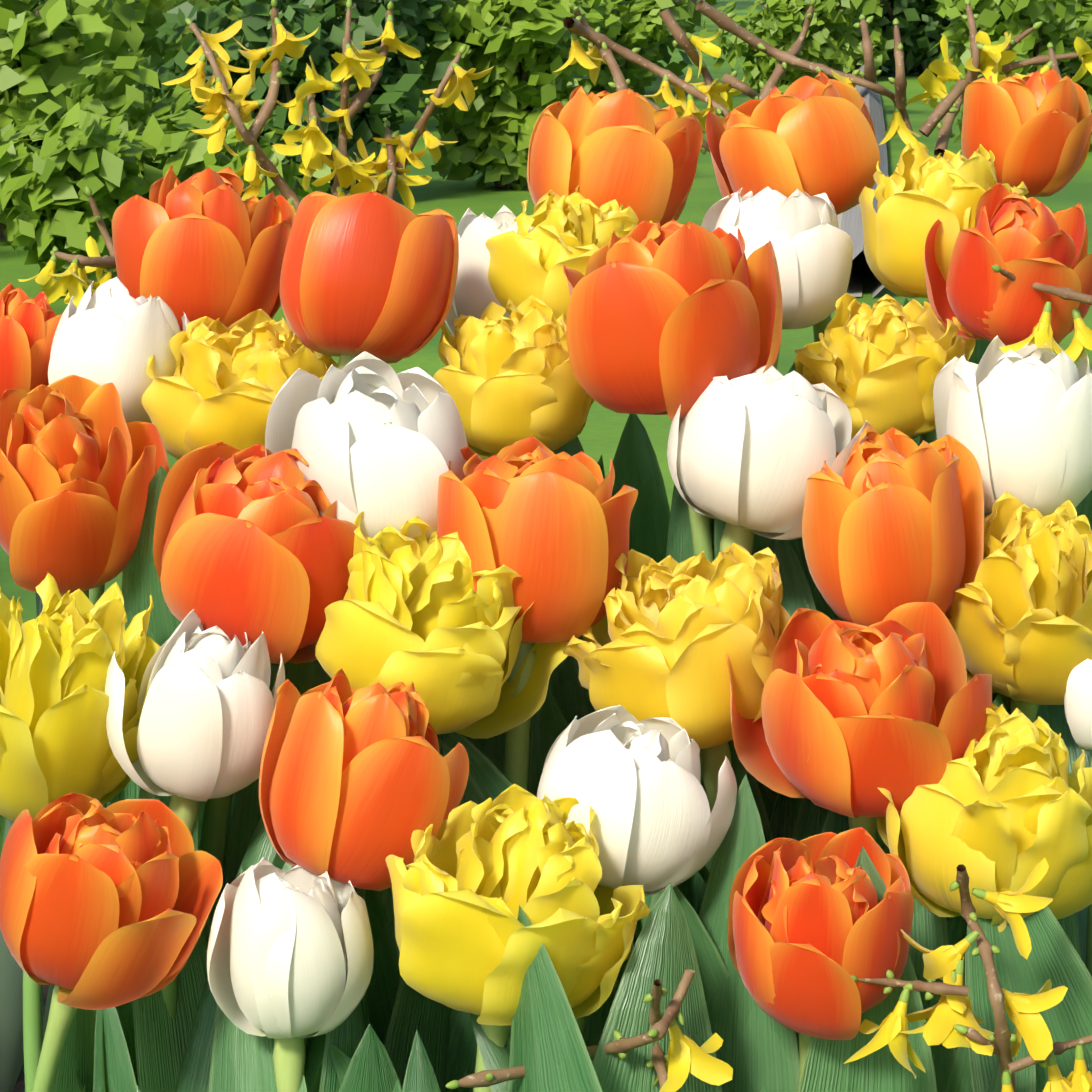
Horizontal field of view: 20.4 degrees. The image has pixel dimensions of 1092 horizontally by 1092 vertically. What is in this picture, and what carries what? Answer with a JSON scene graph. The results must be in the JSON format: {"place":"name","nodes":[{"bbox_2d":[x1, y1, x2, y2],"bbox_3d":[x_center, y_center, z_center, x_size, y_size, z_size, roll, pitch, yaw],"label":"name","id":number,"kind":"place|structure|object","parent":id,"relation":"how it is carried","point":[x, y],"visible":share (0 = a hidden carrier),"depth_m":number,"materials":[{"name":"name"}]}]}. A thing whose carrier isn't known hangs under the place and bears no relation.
{"place":"outdoors","nodes":[
{"label":"outdoors","id":0,"kind":"place"},
{"bbox_2d":[18,236,116,307],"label":"forsythia","id":1,"kind":"object","parent":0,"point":[73,279],"visible":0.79,"depth_m":1.41,"materials":[{"name":"yellow plant"}]},
{"bbox_2d":[85,186,114,255],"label":"forsythia","id":2,"kind":"object","parent":1,"relation":"on","point":[99,220],"visible":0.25,"depth_m":1.43,"materials":[{"name":"brown plant"}]},
{"bbox_2d":[353,44,493,196],"bbox_3d":[-0.059,-0.192,1.445,0.068,0.093,0.046,0,11,-2],"label":"forsythia","id":3,"kind":"object","parent":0,"point":[455,81],"visible":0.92,"depth_m":1.45,"materials":[{"name":"yellow plant"}]},
{"bbox_2d":[272,77,374,188],"bbox_3d":[-0.115,-0.194,1.429,0.056,0.053,0.044,7,13,34],"label":"forsythia","id":4,"kind":"object","parent":3,"relation":"attached to","point":[316,148],"visible":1,"depth_m":1.43,"materials":[{"name":"yellow plant"}]},
{"bbox_2d":[283,0,377,196],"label":"forsythia","id":5,"kind":"object","parent":4,"relation":"on","point":[346,68],"visible":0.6,"depth_m":1.43,"materials":[{"name":"yellow plant"}]},
{"bbox_2d":[320,1,420,138],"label":"forsythia","id":6,"kind":"object","parent":5,"relation":"attached to","point":[391,42],"visible":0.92,"depth_m":1.44,"materials":[{"name":"yellow plant"}]},
{"bbox_2d":[348,119,431,208],"bbox_3d":[-0.081,-0.175,1.449,0.035,0.055,0.048,7,13,31],"label":"forsythia","id":7,"kind":"object","parent":3,"relation":"attached to","point":[372,183],"visible":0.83,"depth_m":1.45,"materials":[{"name":"yellow plant"}]},
{"bbox_2d":[0,0,1091,622],"bbox_3d":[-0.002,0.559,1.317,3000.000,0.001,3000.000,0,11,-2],"label":"ground","id":8,"kind":"structure","parent":0,"point":[600,434],"depth_m":9.93,"materials":[{"name":"green plant"}]},
{"bbox_2d":[12,822,48,1091],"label":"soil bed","id":9,"kind":"object","parent":8,"relation":"on","point":[19,1086],"depth_m":2.20,"materials":[{"name":"black soil"}]},
{"bbox_2d":[0,819,54,1091],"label":"bulb foliage","id":10,"kind":"object","parent":9,"relation":"on","point":[11,1023],"visible":0.19,"depth_m":2.12,"materials":[{"name":"green plant"}]},
{"bbox_2d":[35,592,42,616],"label":"bulb foliage","id":11,"kind":"object","parent":9,"relation":"on","point":[39,605],"depth_m":2.79,"materials":[{"name":"green plant"}]},
{"bbox_2d":[0,0,158,240],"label":"shrub","id":12,"kind":"object","parent":8,"relation":"on","point":[47,47],"visible":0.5,"depth_m":8.34,"materials":[{"name":"green plant"}]},
{"bbox_2d":[39,0,129,21],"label":"shrub","id":13,"kind":"object","parent":8,"relation":"on","point":[101,3],"depth_m":10.38,"materials":[{"name":"green plant"}]},
{"bbox_2d":[0,50,330,296],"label":"shrub","id":14,"kind":"object","parent":8,"relation":"on","point":[102,152],"visible":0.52,"depth_m":7.13,"materials":[{"name":"green plant"}]},
{"bbox_2d":[124,0,212,134],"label":"shrub","id":15,"kind":"object","parent":8,"relation":"on","point":[153,19],"depth_m":12.66,"materials":[{"name":"green plant"}]},
{"bbox_2d":[130,0,419,120],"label":"shrub","id":16,"kind":"object","parent":8,"relation":"on","point":[232,16],"visible":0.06,"depth_m":13.57,"materials":[{"name":"green plant"}]},
{"bbox_2d":[135,0,455,194],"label":"shrub","id":17,"kind":"object","parent":8,"relation":"on","point":[400,83],"visible":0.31,"depth_m":9.79,"materials":[{"name":"green plant"}]},
{"bbox_2d":[337,14,427,108],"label":"shrub","id":18,"kind":"object","parent":8,"relation":"on","point":[421,104],"depth_m":16.01,"materials":[{"name":"green plant"}]},
{"bbox_2d":[407,0,606,190],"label":"shrub","id":19,"kind":"object","parent":8,"relation":"on","point":[525,52],"visible":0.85,"depth_m":10.34,"materials":[{"name":"green plant"}]},
{"bbox_2d":[107,436,1091,1091],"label":"tulip leaves","id":20,"kind":"object","parent":8,"relation":"on","point":[201,1042],"visible":0.25,"depth_m":1.09,"materials":[{"name":"green plant"}]},
{"bbox_2d":[0,283,69,857],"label":"tulip","id":21,"kind":"object","parent":20,"relation":"on","point":[28,326],"visible":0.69,"depth_m":1.25,"materials":[{"name":"orange plant"}]},
{"bbox_2d":[0,572,160,1091],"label":"tulip","id":22,"kind":"object","parent":20,"relation":"on","point":[56,654],"visible":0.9,"depth_m":1.11,"materials":[{"name":"yellow plant"}]},
{"bbox_2d":[0,375,168,807],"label":"tulip","id":23,"kind":"object","parent":20,"relation":"on","point":[82,461],"visible":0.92,"depth_m":1.17,"materials":[{"name":"orange plant"}]},
{"bbox_2d":[0,793,222,1091],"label":"tulip","id":24,"kind":"object","parent":20,"relation":"on","point":[102,907],"visible":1,"depth_m":1.04,"materials":[{"name":"orange plant"}]},
{"bbox_2d":[48,277,189,798],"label":"tulip","id":25,"kind":"object","parent":20,"relation":"on","point":[115,333],"visible":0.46,"depth_m":1.23,"materials":[{"name":"white plant"}]},
{"bbox_2d":[93,609,284,1091],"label":"tulip","id":26,"kind":"object","parent":20,"relation":"on","point":[207,711],"visible":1,"depth_m":1.10,"materials":[{"name":"white plant"}]},
{"bbox_2d":[104,164,294,591],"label":"tulip","id":27,"kind":"object","parent":20,"relation":"on","point":[209,242],"visible":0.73,"depth_m":1.26,"materials":[{"name":"orange plant"}]},
{"bbox_2d":[76,442,356,1091],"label":"tulip","id":28,"kind":"object","parent":20,"relation":"on","point":[252,543],"visible":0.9,"depth_m":1.12,"materials":[{"name":"orange plant"}]},
{"bbox_2d":[111,309,336,803],"bbox_3d":[-0.129,0.228,1.299,0.095,0.657,0.084,7,13,33],"label":"tulip","id":29,"kind":"object","parent":20,"relation":"on","point":[224,384],"visible":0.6,"depth_m":1.21,"materials":[{"name":"yellow plant"}]},
{"bbox_2d":[162,18,337,213],"bbox_3d":[-0.140,-0.188,1.429,0.091,0.118,0.062,7,13,30],"label":"forsythia","id":30,"kind":"object","parent":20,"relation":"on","point":[219,99],"visible":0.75,"depth_m":1.43,"materials":[{"name":"yellow plant"}]},
{"bbox_2d":[212,0,318,141],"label":"forsythia","id":31,"kind":"object","parent":30,"relation":"on","point":[287,42],"visible":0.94,"depth_m":1.44,"materials":[{"name":"yellow plant"}]},
{"bbox_2d":[122,190,458,889],"bbox_3d":[-0.096,0.209,1.263,0.081,0.709,0.150,10,15,42],"label":"tulip","id":32,"kind":"object","parent":20,"relation":"on","point":[374,274],"visible":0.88,"depth_m":1.20,"materials":[{"name":"orange plant"}]},
{"bbox_2d":[207,857,373,1091],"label":"tulip","id":33,"kind":"object","parent":20,"relation":"on","point":[290,956],"visible":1,"depth_m":1.04,"materials":[{"name":"white plant"}]},
{"bbox_2d":[259,669,468,1091],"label":"tulip","id":34,"kind":"object","parent":20,"relation":"on","point":[357,787],"visible":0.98,"depth_m":1.06,"materials":[{"name":"orange plant"}]},
{"bbox_2d":[265,351,467,541],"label":"tulip","id":35,"kind":"object","parent":20,"relation":"on","point":[379,442],"visible":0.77,"depth_m":1.14,"materials":[{"name":"white plant"}]},
{"bbox_2d":[315,511,567,895],"bbox_3d":[-0.047,0.279,1.198,0.133,0.596,0.123,0,11,-2],"label":"tulip","id":36,"kind":"object","parent":20,"relation":"on","point":[427,619],"visible":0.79,"depth_m":1.11,"materials":[{"name":"yellow plant"}]},
{"bbox_2d":[445,205,534,335],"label":"tulip","id":37,"kind":"object","parent":20,"relation":"on","point":[474,296],"visible":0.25,"depth_m":1.28,"materials":[{"name":"white plant"}]},
{"bbox_2d":[381,436,637,1062],"bbox_3d":[-0.015,0.266,1.201,0.104,0.620,0.080,0,11,-2],"label":"tulip","id":38,"kind":"object","parent":20,"relation":"on","point":[549,526],"visible":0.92,"depth_m":1.12,"materials":[{"name":"orange plant"}]},
{"bbox_2d":[433,296,595,782],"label":"tulip","id":39,"kind":"object","parent":20,"relation":"on","point":[501,380],"visible":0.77,"depth_m":1.22,"materials":[{"name":"yellow plant"}]},
{"bbox_2d":[385,784,649,1091],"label":"tulip","id":40,"kind":"object","parent":20,"relation":"on","point":[470,880],"visible":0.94,"depth_m":1.03,"materials":[{"name":"yellow plant"}]},
{"bbox_2d":[310,705,736,1091],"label":"tulip","id":41,"kind":"object","parent":20,"relation":"on","point":[630,780],"visible":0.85,"depth_m":1.07,"materials":[{"name":"white plant"}]},
{"bbox_2d":[485,185,655,451],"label":"tulip","id":42,"kind":"object","parent":20,"relation":"on","point":[575,230],"visible":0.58,"depth_m":1.26,"materials":[{"name":"yellow plant"}]},
{"bbox_2d":[527,86,702,562],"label":"tulip","id":43,"kind":"object","parent":20,"relation":"on","point":[637,153],"visible":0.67,"depth_m":1.29,"materials":[{"name":"orange plant"}]},
{"bbox_2d":[563,543,790,812],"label":"tulip","id":44,"kind":"object","parent":20,"relation":"on","point":[663,637],"visible":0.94,"depth_m":1.11,"materials":[{"name":"yellow plant"}]},
{"bbox_2d":[643,979,732,1091],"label":"forsythia","id":45,"kind":"object","parent":20,"relation":"on","point":[680,1061],"visible":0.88,"depth_m":1.02,"materials":[{"name":"yellow plant"}]},
{"bbox_2d":[445,968,694,1088],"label":"branch","id":46,"kind":"object","parent":45,"relation":"attached to","point":[622,1046],"visible":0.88,"depth_m":1.02,"materials":[{"name":"brown plant"}]},
{"bbox_2d":[563,219,840,800],"bbox_3d":[0.068,0.212,1.267,0.128,0.700,0.089,-8,13,-35],"label":"tulip","id":47,"kind":"object","parent":20,"relation":"on","point":[670,317],"visible":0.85,"depth_m":1.17,"materials":[{"name":"orange plant"}]},
{"bbox_2d":[650,364,868,915],"bbox_3d":[0.069,0.245,1.236,0.113,0.648,0.082,-6,12,-27],"label":"tulip","id":48,"kind":"object","parent":20,"relation":"on","point":[748,455],"visible":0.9,"depth_m":1.16,"materials":[{"name":"white plant"}]},
{"bbox_2d":[701,186,852,559],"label":"tulip","id":49,"kind":"object","parent":20,"relation":"on","point":[809,239],"visible":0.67,"depth_m":1.27,"materials":[{"name":"white plant"}]},
{"bbox_2d":[705,71,880,373],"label":"tulip","id":50,"kind":"object","parent":20,"relation":"on","point":[810,136],"visible":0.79,"depth_m":1.29,"materials":[{"name":"orange plant"}]},
{"bbox_2d":[728,827,913,1091],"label":"tulip","id":51,"kind":"object","parent":20,"relation":"on","point":[813,925],"visible":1,"depth_m":1.03,"materials":[{"name":"orange plant"}]},
{"bbox_2d":[725,602,991,1059],"bbox_3d":[0.114,0.302,1.154,0.092,0.567,0.109,-7,13,-31],"label":"tulip","id":52,"kind":"object","parent":20,"relation":"on","point":[852,719],"visible":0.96,"depth_m":1.08,"materials":[{"name":"orange plant"}]},
{"bbox_2d":[794,293,974,439],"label":"tulip","id":53,"kind":"object","parent":20,"relation":"on","point":[882,362],"visible":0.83,"depth_m":1.23,"materials":[{"name":"yellow plant"}]},
{"bbox_2d":[802,424,983,924],"bbox_3d":[0.131,0.262,1.212,0.079,0.623,0.068,0,11,-2],"label":"tulip","id":54,"kind":"object","parent":20,"relation":"on","point":[892,518],"visible":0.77,"depth_m":1.14,"materials":[{"name":"orange plant"}]},
{"bbox_2d":[714,183,1091,620],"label":"tulip","id":55,"kind":"object","parent":20,"relation":"on","point":[1028,243],"visible":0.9,"depth_m":1.22,"materials":[{"name":"orange plant"}]},
{"bbox_2d":[843,970,994,1078],"bbox_3d":[0.125,0.161,1.019,0.051,0.037,0.040,4,12,22],"label":"forsythia","id":56,"kind":"object","parent":20,"relation":"on","point":[893,1032],"visible":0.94,"depth_m":1.02,"materials":[{"name":"yellow plant"}]},
{"bbox_2d":[859,141,1028,445],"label":"tulip","id":57,"kind":"object","parent":20,"relation":"on","point":[919,192],"visible":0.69,"depth_m":1.26,"materials":[{"name":"yellow plant"}]},
{"bbox_2d":[876,704,1091,1049],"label":"tulip","id":58,"kind":"object","parent":20,"relation":"on","point":[1004,804],"visible":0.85,"depth_m":1.06,"materials":[{"name":"yellow plant"}]},
{"bbox_2d":[900,858,1067,1091],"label":"forsythia","id":59,"kind":"object","parent":20,"relation":"on","point":[1023,1010],"visible":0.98,"depth_m":1.02,"materials":[{"name":"yellow plant"}]},
{"bbox_2d":[953,1024,999,1056],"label":"forsythia","id":60,"kind":"object","parent":59,"relation":"attached to","point":[971,1033],"visible":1,"depth_m":1.01,"materials":[{"name":"brown plant"}]},
{"bbox_2d":[903,69,1091,507],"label":"tulip","id":61,"kind":"object","parent":20,"relation":"on","point":[1032,131],"visible":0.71,"depth_m":1.31,"materials":[{"name":"orange plant"}]},
{"bbox_2d":[933,335,1091,731],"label":"tulip","id":62,"kind":"object","parent":20,"relation":"on","point":[1018,424],"visible":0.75,"depth_m":1.17,"materials":[{"name":"white plant"}]},
{"bbox_2d":[992,265,1091,362],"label":"forsythia","id":63,"kind":"object","parent":62,"relation":"on","point":[1041,335],"visible":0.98,"depth_m":1.19,"materials":[{"name":"yellow plant"}]},
{"bbox_2d":[947,491,1091,722],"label":"tulip","id":64,"kind":"object","parent":20,"relation":"on","point":[1020,612],"visible":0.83,"depth_m":1.14,"materials":[{"name":"yellow plant"}]},
{"bbox_2d":[1008,1035,1091,1091],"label":"forsythia","id":65,"kind":"object","parent":20,"relation":"on","point":[1079,1078],"visible":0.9,"depth_m":1.02,"materials":[{"name":"yellow plant"}]},
{"bbox_2d":[1064,659,1091,975],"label":"tulip","id":66,"kind":"object","parent":20,"relation":"on","point":[1078,703],"visible":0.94,"depth_m":1.14,"materials":[{"name":"white plant"}]},
{"bbox_2d":[509,0,692,105],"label":"shrub","id":67,"kind":"object","parent":8,"relation":"on","point":[630,25],"visible":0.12,"depth_m":13.45,"materials":[{"name":"green plant"}]},
{"bbox_2d":[605,0,716,94],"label":"shrub","id":68,"kind":"object","parent":8,"relation":"on","point":[675,68],"visible":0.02,"depth_m":17.35,"materials":[{"name":"green plant"}]},
{"bbox_2d":[699,0,876,96],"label":"shrub","id":69,"kind":"object","parent":8,"relation":"on","point":[779,23],"visible":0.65,"depth_m":15.24,"materials":[{"name":"green plant"}]},
{"bbox_2d":[754,0,893,73],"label":"shrub","id":70,"kind":"object","parent":8,"relation":"on","point":[855,61],"visible":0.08,"depth_m":19.70,"materials":[{"name":"green plant"}]},
{"bbox_2d":[764,4,887,297],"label":"path kerb","id":71,"kind":"structure","parent":8,"relation":"on","point":[851,225],"depth_m":9.47,"materials":[{"name":"stone"}]},
{"bbox_2d":[871,0,953,75],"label":"shrub","id":72,"kind":"object","parent":8,"relation":"on","point":[922,24],"visible":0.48,"depth_m":20.47,"materials":[{"name":"green plant"}]},
{"bbox_2d":[928,0,1091,149],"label":"shrub","id":73,"kind":"object","parent":8,"relation":"on","point":[996,20],"visible":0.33,"depth_m":12.36,"materials":[{"name":"green plant"}]},
{"bbox_2d":[1049,0,1091,73],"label":"shrub","id":74,"kind":"object","parent":8,"relation":"on","point":[1082,7],"visible":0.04,"depth_m":14.04,"materials":[{"name":"green plant"}]},
{"bbox_2d":[554,16,740,130],"bbox_3d":[0.056,-0.226,1.481,0.103,0.064,0.049,1,11,7],"label":"forsythia","id":75,"kind":"object","parent":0,"point":[591,60],"visible":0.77,"depth_m":1.48,"materials":[{"name":"yellow plant"}]},
{"bbox_2d":[568,2,629,91],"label":"forsythia","id":76,"kind":"object","parent":75,"relation":"attached to","point":[619,83],"visible":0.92,"depth_m":1.47,"materials":[{"name":"brown plant"}]},
{"bbox_2d":[642,95,709,154],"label":"forsythia","id":77,"kind":"object","parent":75,"relation":"attached to","point":[705,147],"visible":0.17,"depth_m":1.49,"materials":[{"name":"brown plant"}]},
{"bbox_2d":[658,8,747,115],"bbox_3d":[0.079,-0.237,1.486,0.032,0.053,0.049,6,13,30],"label":"forsythia","id":78,"kind":"object","parent":75,"relation":"attached to","point":[683,39],"visible":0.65,"depth_m":1.47,"materials":[{"name":"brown plant"}]},
{"bbox_2d":[722,71,758,99],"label":"forsythia","id":79,"kind":"object","parent":75,"relation":"attached to","point":[732,80],"visible":0.79,"depth_m":1.46,"materials":[{"name":"brown plant"}]},
{"bbox_2d":[759,0,816,99],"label":"forsythia","id":80,"kind":"object","parent":79,"relation":"on","point":[771,83],"visible":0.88,"depth_m":1.49,"materials":[{"name":"brown plant"}]},
{"bbox_2d":[695,0,920,146],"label":"forsythia","id":81,"kind":"object","parent":75,"relation":"on","point":[897,124],"visible":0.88,"depth_m":1.47,"materials":[{"name":"brown plant"}]},
{"bbox_2d":[831,14,881,87],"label":"forsythia","id":82,"kind":"object","parent":81,"relation":"attached to","point":[870,73],"visible":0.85,"depth_m":1.45,"materials":[{"name":"brown plant"}]},
{"bbox_2d":[888,18,906,108],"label":"forsythia","id":83,"kind":"object","parent":81,"relation":"attached to","point":[899,81],"visible":1,"depth_m":1.45,"materials":[{"name":"brown plant"}]},
{"bbox_2d":[907,34,1091,156],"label":"forsythia","id":84,"kind":"object","parent":81,"relation":"attached to","point":[932,84],"visible":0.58,"depth_m":1.47,"materials":[{"name":"yellow plant"}]},
{"bbox_2d":[919,21,1042,136],"bbox_3d":[0.206,-0.225,1.458,0.066,0.054,0.024,-4,12,-20],"label":"forsythia","id":85,"kind":"object","parent":84,"relation":"attached to","point":[943,108],"visible":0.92,"depth_m":1.45,"materials":[{"name":"brown plant"}]},
{"bbox_2d":[959,0,1010,99],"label":"forsythia","id":86,"kind":"object","parent":84,"relation":"attached to","point":[991,51],"visible":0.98,"depth_m":1.45,"materials":[{"name":"yellow plant"}]},
{"bbox_2d":[1015,42,1061,77],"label":"forsythia","id":87,"kind":"object","parent":84,"relation":"attached to","point":[1052,63],"visible":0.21,"depth_m":1.43,"materials":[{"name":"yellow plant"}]}
]}

